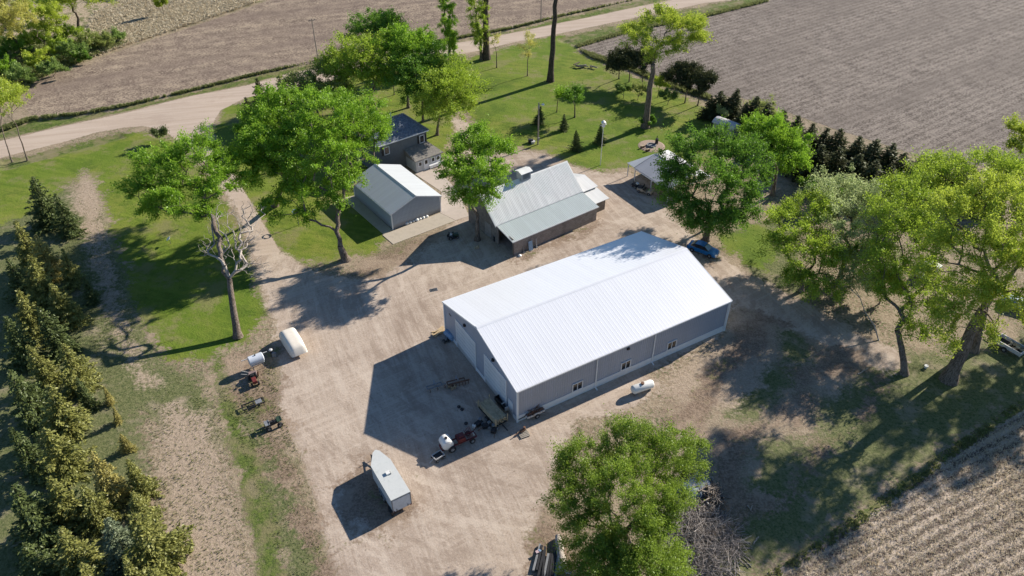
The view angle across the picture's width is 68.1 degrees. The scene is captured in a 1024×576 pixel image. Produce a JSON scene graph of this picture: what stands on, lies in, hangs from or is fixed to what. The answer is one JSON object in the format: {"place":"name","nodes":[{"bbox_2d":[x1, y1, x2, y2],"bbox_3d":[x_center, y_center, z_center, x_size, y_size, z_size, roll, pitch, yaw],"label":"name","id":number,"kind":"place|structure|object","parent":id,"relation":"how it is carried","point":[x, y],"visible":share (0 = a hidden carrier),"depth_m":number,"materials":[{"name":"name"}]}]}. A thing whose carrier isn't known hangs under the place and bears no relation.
{"place":"outdoors","nodes":[
{"label":"outdoors","id":0,"kind":"place"},
{"bbox_2d":[0,0,631,130],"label":"field","id":1,"kind":"structure","parent":0,"point":[269,34],"depth_m":174.34,"materials":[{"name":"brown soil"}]},
{"bbox_2d":[35,56,72,78],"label":"shrub","id":2,"kind":"object","parent":1,"relation":"on","point":[50,66],"visible":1,"depth_m":157.37,"materials":[{"name":"green plant"}]},
{"bbox_2d":[0,0,736,255],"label":"road","id":3,"kind":"structure","parent":0,"point":[189,113],"depth_m":144.66,"materials":[{"name":"beige gravel"}]},
{"bbox_2d":[345,196,391,233],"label":"side path","id":4,"kind":"structure","parent":0,"point":[370,216],"depth_m":116.74,"materials":[{"name":"concrete"}]},
{"bbox_2d":[0,34,774,358],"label":"lawn","id":5,"kind":"structure","parent":0,"point":[178,286],"depth_m":125.30,"materials":[{"name":"green plant"}]},
{"bbox_2d":[104,118,269,339],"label":"broadleaf tree","id":6,"kind":"object","parent":5,"relation":"on","point":[173,159],"visible":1,"depth_m":100.85,"materials":[{"name":"green plant"}]},
{"bbox_2d":[225,79,327,207],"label":"broadleaf tree","id":7,"kind":"object","parent":5,"relation":"on","point":[251,137],"visible":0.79,"depth_m":109.03,"materials":[{"name":"green plant"}]},
{"bbox_2d":[273,53,357,115],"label":"broadleaf tree","id":8,"kind":"object","parent":5,"relation":"on","point":[293,78],"visible":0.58,"depth_m":139.21,"materials":[{"name":"green plant"}]},
{"bbox_2d":[246,73,399,262],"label":"broadleaf tree","id":9,"kind":"object","parent":5,"relation":"on","point":[347,112],"visible":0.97,"depth_m":106.07,"materials":[{"name":"green plant"}]},
{"bbox_2d":[309,27,406,110],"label":"broadleaf tree","id":10,"kind":"object","parent":5,"relation":"on","point":[346,57],"visible":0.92,"depth_m":137.86,"materials":[{"name":"green plant"}]},
{"bbox_2d":[341,5,411,49],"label":"broadleaf tree","id":11,"kind":"object","parent":5,"relation":"on","point":[378,19],"visible":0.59,"depth_m":152.11,"materials":[{"name":"green plant"}]},
{"bbox_2d":[352,112,442,172],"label":"farmhouse","id":12,"kind":"object","parent":5,"relation":"on","point":[408,144],"visible":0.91,"depth_m":127.23,"materials":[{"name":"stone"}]},
{"bbox_2d":[367,17,450,108],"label":"broadleaf tree","id":13,"kind":"object","parent":5,"relation":"on","point":[410,41],"visible":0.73,"depth_m":138.42,"materials":[{"name":"green plant"}]},
{"bbox_2d":[377,39,453,121],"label":"broadleaf tree","id":14,"kind":"object","parent":5,"relation":"on","point":[403,74],"visible":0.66,"depth_m":133.86,"materials":[{"name":"green plant"}]},
{"bbox_2d":[437,0,461,59],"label":"poplar tree","id":15,"kind":"object","parent":5,"relation":"on","point":[448,31],"visible":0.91,"depth_m":160.95,"materials":[{"name":"green plant"}]},
{"bbox_2d":[409,45,495,135],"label":"broadleaf tree","id":16,"kind":"object","parent":5,"relation":"on","point":[448,78],"visible":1,"depth_m":129.83,"materials":[{"name":"green plant"}]},
{"bbox_2d":[464,0,491,59],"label":"poplar tree","id":17,"kind":"object","parent":5,"relation":"on","point":[479,33],"visible":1,"depth_m":162.60,"materials":[{"name":"green plant"}]},
{"bbox_2d":[546,0,557,82],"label":"tall tree","id":18,"kind":"object","parent":5,"relation":"on","point":[550,77],"visible":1,"depth_m":153.48,"materials":[{"name":"brown plant"}]},
{"bbox_2d":[560,80,587,117],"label":"tree","id":19,"kind":"object","parent":5,"relation":"on","point":[568,95],"visible":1,"depth_m":141.40,"materials":[{"name":"green plant"}]},
{"bbox_2d":[601,43,637,78],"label":"pine tree","id":20,"kind":"object","parent":5,"relation":"on","point":[613,59],"visible":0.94,"depth_m":153.49,"materials":[{"name":"plant"}]},
{"bbox_2d":[614,42,644,81],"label":"pine tree","id":21,"kind":"object","parent":5,"relation":"on","point":[633,53],"visible":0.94,"depth_m":152.92,"materials":[{"name":"plant"}]},
{"bbox_2d":[613,1,715,128],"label":"broadleaf tree","id":22,"kind":"object","parent":5,"relation":"on","point":[693,23],"visible":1,"depth_m":131.84,"materials":[{"name":"green plant"}]},
{"bbox_2d":[656,57,694,90],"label":"pine tree","id":23,"kind":"object","parent":5,"relation":"on","point":[671,73],"visible":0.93,"depth_m":147.81,"materials":[{"name":"green plant"}]},
{"bbox_2d":[674,57,705,102],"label":"pine tree","id":24,"kind":"object","parent":5,"relation":"on","point":[686,84],"visible":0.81,"depth_m":146.89,"materials":[{"name":"plant"}]},
{"bbox_2d":[686,66,720,105],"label":"pine tree","id":25,"kind":"object","parent":5,"relation":"on","point":[703,80],"visible":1,"depth_m":144.16,"materials":[{"name":"green plant"}]},
{"bbox_2d":[415,168,467,219],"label":"concrete driveway","id":26,"kind":"structure","parent":0,"point":[457,211],"depth_m":121.02,"materials":[{"name":"beige concrete"}]},
{"bbox_2d":[0,0,1023,575],"bbox_3d":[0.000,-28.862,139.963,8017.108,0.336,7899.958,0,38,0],"label":"ground","id":27,"kind":"structure","parent":0,"point":[812,442],"depth_m":85.23,"materials":[{"name":"beige soil"}]},
{"bbox_2d":[1,258,31,305],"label":"spruce tree","id":28,"kind":"object","parent":27,"relation":"on","point":[14,285],"visible":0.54,"depth_m":97.49,"materials":[{"name":"green plant"}]},
{"bbox_2d":[5,369,53,441],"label":"spruce tree","id":29,"kind":"object","parent":27,"relation":"on","point":[29,400],"visible":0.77,"depth_m":80.55,"materials":[{"name":"green plant"}]},
{"bbox_2d":[8,426,50,486],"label":"spruce tree","id":30,"kind":"object","parent":27,"relation":"on","point":[27,453],"visible":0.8,"depth_m":75.53,"materials":[{"name":"green plant"}]},
{"bbox_2d":[0,315,59,373],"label":"spruce tree","id":31,"kind":"object","parent":27,"relation":"on","point":[17,342],"visible":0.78,"depth_m":88.06,"materials":[{"name":"green plant"}]},
{"bbox_2d":[11,220,52,275],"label":"spruce tree","id":32,"kind":"object","parent":27,"relation":"on","point":[23,252],"visible":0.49,"depth_m":102.91,"materials":[{"name":"green plant"}]},
{"bbox_2d":[11,289,57,349],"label":"spruce tree","id":33,"kind":"object","parent":27,"relation":"on","point":[28,316],"visible":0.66,"depth_m":92.10,"materials":[{"name":"green plant"}]},
{"bbox_2d":[18,542,61,575],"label":"spruce tree","id":34,"kind":"object","parent":27,"relation":"on","point":[34,560],"visible":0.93,"depth_m":65.06,"materials":[{"name":"green plant"}]},
{"bbox_2d":[25,345,65,390],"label":"spruce tree","id":35,"kind":"object","parent":27,"relation":"on","point":[43,369],"visible":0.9,"depth_m":86.18,"materials":[{"name":"green plant"}]},
{"bbox_2d":[18,254,74,313],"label":"spruce tree","id":36,"kind":"object","parent":27,"relation":"on","point":[39,289],"visible":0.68,"depth_m":96.53,"materials":[{"name":"green plant"}]},
{"bbox_2d":[6,481,89,575],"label":"spruce tree","id":37,"kind":"object","parent":27,"relation":"on","point":[34,526],"visible":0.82,"depth_m":68.99,"materials":[{"name":"green plant"}]},
{"bbox_2d":[27,234,70,285],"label":"spruce tree","id":38,"kind":"object","parent":27,"relation":"on","point":[42,250],"visible":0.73,"depth_m":102.05,"materials":[{"name":"green plant"}]},
{"bbox_2d":[23,176,78,235],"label":"spruce tree","id":39,"kind":"object","parent":27,"relation":"on","point":[43,214],"visible":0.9,"depth_m":112.04,"materials":[{"name":"green plant"}]},
{"bbox_2d":[34,306,83,363],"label":"spruce tree","id":40,"kind":"object","parent":27,"relation":"on","point":[55,337],"visible":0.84,"depth_m":89.62,"materials":[{"name":"green plant"}]},
{"bbox_2d":[34,384,93,448],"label":"spruce tree","id":41,"kind":"object","parent":27,"relation":"on","point":[70,423],"visible":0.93,"depth_m":79.77,"materials":[{"name":"green plant"}]},
{"bbox_2d":[32,427,100,487],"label":"spruce tree","id":42,"kind":"object","parent":27,"relation":"on","point":[57,461],"visible":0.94,"depth_m":75.59,"materials":[{"name":"green plant"}]},
{"bbox_2d":[50,193,86,242],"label":"spruce tree","id":43,"kind":"object","parent":27,"relation":"on","point":[67,222],"visible":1,"depth_m":110.86,"materials":[{"name":"green plant"}]},
{"bbox_2d":[47,282,93,331],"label":"spruce tree","id":44,"kind":"object","parent":27,"relation":"on","point":[65,311],"visible":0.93,"depth_m":94.83,"materials":[{"name":"green plant"}]},
{"bbox_2d":[59,248,85,289],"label":"spruce tree","id":45,"kind":"object","parent":27,"relation":"on","point":[71,277],"visible":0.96,"depth_m":101.33,"materials":[{"name":"green plant"}]},
{"bbox_2d":[45,475,103,532],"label":"spruce tree","id":46,"kind":"object","parent":27,"relation":"on","point":[69,512],"visible":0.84,"depth_m":70.58,"materials":[{"name":"green plant"}]},
{"bbox_2d":[52,525,108,575],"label":"spruce tree","id":47,"kind":"object","parent":27,"relation":"on","point":[74,553],"visible":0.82,"depth_m":66.20,"materials":[{"name":"green plant"}]},
{"bbox_2d":[56,343,105,403],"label":"spruce tree","id":48,"kind":"object","parent":27,"relation":"on","point":[73,369],"visible":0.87,"depth_m":85.36,"materials":[{"name":"green plant"}]},
{"bbox_2d":[75,378,103,411],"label":"spruce tree","id":49,"kind":"object","parent":27,"relation":"on","point":[88,401],"visible":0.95,"depth_m":83.67,"materials":[{"name":"green plant"}]},
{"bbox_2d":[82,276,102,307],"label":"spruce tree","id":50,"kind":"object","parent":27,"relation":"on","point":[91,294],"visible":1,"depth_m":98.77,"materials":[{"name":"green plant"}]},
{"bbox_2d":[76,485,120,541],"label":"spruce tree","id":51,"kind":"object","parent":27,"relation":"on","point":[96,510],"visible":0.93,"depth_m":71.31,"materials":[{"name":"green plant"}]},
{"bbox_2d":[89,451,131,512],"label":"spruce tree","id":52,"kind":"object","parent":27,"relation":"on","point":[111,485],"visible":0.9,"depth_m":72.95,"materials":[{"name":"green plant"}]},
{"bbox_2d":[101,517,152,575],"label":"spruce tree","id":53,"kind":"object","parent":27,"relation":"on","point":[118,539],"visible":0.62,"depth_m":66.99,"materials":[{"name":"green plant"}]},
{"bbox_2d":[0,0,260,86],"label":"dry grassland","id":54,"kind":"structure","parent":27,"relation":"on","point":[84,14],"depth_m":192.16,"materials":[{"name":"beige plant"}]},
{"bbox_2d":[0,34,33,59],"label":"shrub","id":55,"kind":"object","parent":54,"relation":"on","point":[6,47],"visible":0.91,"depth_m":164.37,"materials":[{"name":"green plant"}]},
{"bbox_2d":[1,61,39,83],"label":"shrub","id":56,"kind":"object","parent":54,"relation":"on","point":[21,72],"visible":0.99,"depth_m":154.75,"materials":[{"name":"green plant"}]},
{"bbox_2d":[0,0,43,55],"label":"broadleaf tree","id":57,"kind":"object","parent":54,"relation":"on","point":[6,19],"visible":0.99,"depth_m":158.18,"materials":[{"name":"green plant"}]},
{"bbox_2d":[18,45,54,68],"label":"shrub","id":58,"kind":"object","parent":54,"relation":"on","point":[30,59],"visible":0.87,"depth_m":158.80,"materials":[{"name":"green plant"}]},
{"bbox_2d":[24,0,72,45],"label":"broadleaf tree","id":59,"kind":"object","parent":54,"relation":"on","point":[50,12],"visible":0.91,"depth_m":164.85,"materials":[{"name":"green plant"}]},
{"bbox_2d":[0,35,127,98],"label":"margin weeds","id":60,"kind":"object","parent":54,"relation":"on","point":[65,62],"visible":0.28,"depth_m":167.11,"materials":[{"name":"green plant"}]},
{"bbox_2d":[51,37,90,62],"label":"shrub","id":61,"kind":"object","parent":54,"relation":"on","point":[63,45],"visible":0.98,"depth_m":164.02,"materials":[{"name":"green plant"}]},
{"bbox_2d":[85,0,257,56],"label":"dead reeds","id":62,"kind":"object","parent":54,"relation":"on","point":[152,20],"visible":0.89,"depth_m":190.39,"materials":[{"name":"plant"}]},
{"bbox_2d":[124,458,164,505],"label":"spruce tree","id":63,"kind":"object","parent":27,"relation":"on","point":[142,484],"visible":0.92,"depth_m":74.16,"materials":[{"name":"green plant"}]},
{"bbox_2d":[124,490,166,529],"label":"spruce tree","id":64,"kind":"object","parent":27,"relation":"on","point":[137,503],"visible":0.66,"depth_m":71.49,"materials":[{"name":"green plant"}]},
{"bbox_2d":[121,511,196,575],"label":"spruce tree","id":65,"kind":"object","parent":27,"relation":"on","point":[156,545],"visible":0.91,"depth_m":67.11,"materials":[{"name":"green plant"}]},
{"bbox_2d":[66,192,323,575],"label":"weeds","id":66,"kind":"object","parent":27,"relation":"on","point":[249,417],"visible":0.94,"depth_m":82.50,"materials":[{"name":"green plant"}]},
{"bbox_2d":[351,164,441,229],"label":"steel garage","id":67,"kind":"structure","parent":27,"relation":"on","point":[395,196],"depth_m":115.78,"materials":[{"name":"grey metal"}]},
{"bbox_2d":[383,213,455,243],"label":"concrete apron","id":68,"kind":"object","parent":27,"relation":"on","point":[417,228],"visible":1,"depth_m":113.87,"materials":[{"name":"beige concrete"}]},
{"bbox_2d":[0,0,1023,575],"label":"verge","id":69,"kind":"structure","parent":27,"relation":"on","point":[262,526],"depth_m":84.44,"materials":[{"name":"green plant"}]},
{"bbox_2d":[0,82,36,160],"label":"slender tree","id":70,"kind":"object","parent":69,"relation":"on","point":[4,98],"visible":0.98,"depth_m":126.52,"materials":[{"name":"green plant"}]},
{"bbox_2d":[220,118,908,575],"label":"gravel yard","id":71,"kind":"structure","parent":27,"relation":"on","point":[368,366],"depth_m":86.87,"materials":[{"name":"beige gravel"}]},
{"bbox_2d":[279,327,307,357],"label":"covered boat","id":72,"kind":"object","parent":71,"relation":"on","point":[292,342],"visible":1,"depth_m":91.38,"materials":[{"name":"fabric"}]},
{"bbox_2d":[370,450,411,516],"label":"cargo trailer","id":73,"kind":"object","parent":71,"relation":"on","point":[394,492],"visible":1,"depth_m":74.19,"materials":[{"name":"grey paint"}]},
{"bbox_2d":[439,427,476,452],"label":"pull sprayer","id":74,"kind":"object","parent":71,"relation":"on","point":[446,441],"visible":1,"depth_m":79.91,"materials":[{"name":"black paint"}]},
{"bbox_2d":[432,114,521,241],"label":"broadleaf tree","id":75,"kind":"object","parent":71,"relation":"on","point":[462,170],"visible":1,"depth_m":104.33,"materials":[{"name":"green plant"}]},
{"bbox_2d":[478,394,507,430],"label":"lumber trailer","id":76,"kind":"object","parent":71,"relation":"on","point":[490,409],"visible":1,"depth_m":82.92,"materials":[{"name":"black paint"}]},
{"bbox_2d":[468,161,608,255],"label":"old barn","id":77,"kind":"structure","parent":71,"relation":"on","point":[548,203],"depth_m":112.10,"materials":[{"name":"grey metal"}]},
{"bbox_2d":[532,543,557,575],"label":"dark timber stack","id":78,"kind":"object","parent":71,"relation":"on","point":[545,567],"visible":0.96,"depth_m":69.36,"materials":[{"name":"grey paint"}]},
{"bbox_2d":[442,231,732,422],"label":"machine shed","id":79,"kind":"structure","parent":71,"relation":"on","point":[549,335],"depth_m":89.06,"materials":[{"name":"metal"}]},
{"bbox_2d":[455,319,476,369],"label":"overhead door","id":80,"kind":"structure","parent":79,"relation":"in","point":[465,343],"depth_m":89.94,"materials":[{"name":"white metal"}]},
{"bbox_2d":[484,354,506,404],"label":"overhead door","id":81,"kind":"structure","parent":79,"relation":"in","point":[494,379],"depth_m":85.06,"materials":[{"name":"white metal"}]},
{"bbox_2d":[687,240,719,257],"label":"parked car","id":82,"kind":"object","parent":71,"relation":"on","point":[705,248],"visible":1,"depth_m":108.14,"materials":[{"name":"blue paint"}]},
{"bbox_2d":[533,403,714,575],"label":"broadleaf tree","id":83,"kind":"object","parent":27,"relation":"on","point":[626,557],"visible":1,"depth_m":65.38,"materials":[{"name":"green plant"}]},
{"bbox_2d":[627,150,710,201],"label":"open carport","id":84,"kind":"object","parent":27,"relation":"on","point":[642,166],"visible":0.29,"depth_m":123.33,"materials":[{"name":"white metal"}]},
{"bbox_2d":[651,493,751,575],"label":"brush pile","id":85,"kind":"object","parent":27,"relation":"on","point":[700,536],"visible":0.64,"depth_m":70.92,"materials":[{"name":"grey wood"}]},
{"bbox_2d":[689,471,730,515],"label":"brush pile","id":86,"kind":"object","parent":27,"relation":"on","point":[716,496],"visible":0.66,"depth_m":74.87,"materials":[{"name":"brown wood"}]},
{"bbox_2d":[648,114,781,243],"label":"broadleaf tree","id":87,"kind":"object","parent":27,"relation":"on","point":[707,219],"visible":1,"depth_m":103.99,"materials":[{"name":"green plant"}]},
{"bbox_2d":[734,107,824,196],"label":"broadleaf tree","id":88,"kind":"object","parent":27,"relation":"on","point":[784,136],"visible":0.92,"depth_m":111.41,"materials":[{"name":"green plant"}]},
{"bbox_2d":[748,185,857,307],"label":"broadleaf tree","id":89,"kind":"object","parent":27,"relation":"on","point":[786,209],"visible":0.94,"depth_m":98.43,"materials":[{"name":"green plant"}]},
{"bbox_2d":[792,144,830,185],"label":"spruce tree","id":90,"kind":"object","parent":27,"relation":"on","point":[821,153],"visible":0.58,"depth_m":122.90,"materials":[{"name":"green plant"}]},
{"bbox_2d":[811,128,850,164],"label":"spruce tree","id":91,"kind":"object","parent":27,"relation":"on","point":[838,137],"visible":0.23,"depth_m":125.46,"materials":[{"name":"green plant"}]},
{"bbox_2d":[817,147,851,186],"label":"spruce tree","id":92,"kind":"object","parent":27,"relation":"on","point":[834,163],"visible":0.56,"depth_m":121.49,"materials":[{"name":"green plant"}]},
{"bbox_2d":[826,153,869,202],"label":"spruce tree","id":93,"kind":"object","parent":27,"relation":"on","point":[858,164],"visible":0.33,"depth_m":120.06,"materials":[{"name":"green plant"}]},
{"bbox_2d":[794,162,907,301],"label":"broadleaf tree","id":94,"kind":"object","parent":27,"relation":"on","point":[846,195],"visible":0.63,"depth_m":101.09,"materials":[{"name":"green plant"}]},
{"bbox_2d":[842,159,886,200],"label":"spruce tree","id":95,"kind":"object","parent":27,"relation":"on","point":[873,171],"visible":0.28,"depth_m":118.39,"materials":[{"name":"green plant"}]},
{"bbox_2d":[848,138,885,173],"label":"spruce tree","id":96,"kind":"object","parent":27,"relation":"on","point":[873,151],"visible":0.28,"depth_m":121.88,"materials":[{"name":"green plant"}]},
{"bbox_2d":[872,142,899,173],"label":"spruce tree","id":97,"kind":"object","parent":27,"relation":"on","point":[889,155],"visible":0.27,"depth_m":121.03,"materials":[{"name":"green plant"}]},
{"bbox_2d":[848,161,964,376],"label":"broadleaf tree","id":98,"kind":"object","parent":27,"relation":"on","point":[907,220],"visible":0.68,"depth_m":91.41,"materials":[{"name":"green plant"}]},
{"bbox_2d":[870,141,1023,354],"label":"broadleaf tree","id":99,"kind":"object","parent":27,"relation":"on","point":[957,163],"visible":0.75,"depth_m":98.97,"materials":[{"name":"green plant"}]},
{"bbox_2d":[900,160,1023,386],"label":"broadleaf tree","id":100,"kind":"object","parent":27,"relation":"on","point":[986,287],"visible":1,"depth_m":81.98,"materials":[{"name":"green plant"}]},
{"bbox_2d":[993,333,1023,356],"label":"utility trailer","id":101,"kind":"object","parent":27,"relation":"on","point":[1012,346],"visible":0.98,"depth_m":92.02,"materials":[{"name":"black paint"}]},
{"bbox_2d":[1002,112,1023,156],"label":"broadleaf tree","id":102,"kind":"object","parent":27,"relation":"on","point":[1015,125],"visible":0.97,"depth_m":121.83,"materials":[{"name":"green plant"}]},
{"bbox_2d":[576,0,768,98],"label":"field edge grass","id":103,"kind":"structure","parent":0,"point":[595,55],"depth_m":176.79,"materials":[{"name":"green plant"}]},
{"bbox_2d":[579,0,1023,166],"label":"stubble field","id":104,"kind":"structure","parent":0,"point":[905,75],"depth_m":166.19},
{"bbox_2d":[761,409,1023,575],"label":"corn field","id":105,"kind":"structure","parent":0,"point":[959,538],"depth_m":72.46,"materials":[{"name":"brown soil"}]},
{"bbox_2d":[764,400,1023,575],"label":"field margin weeds","id":106,"kind":"object","parent":105,"relation":"on","point":[971,441],"visible":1,"depth_m":76.81,"materials":[{"name":"green plant"}]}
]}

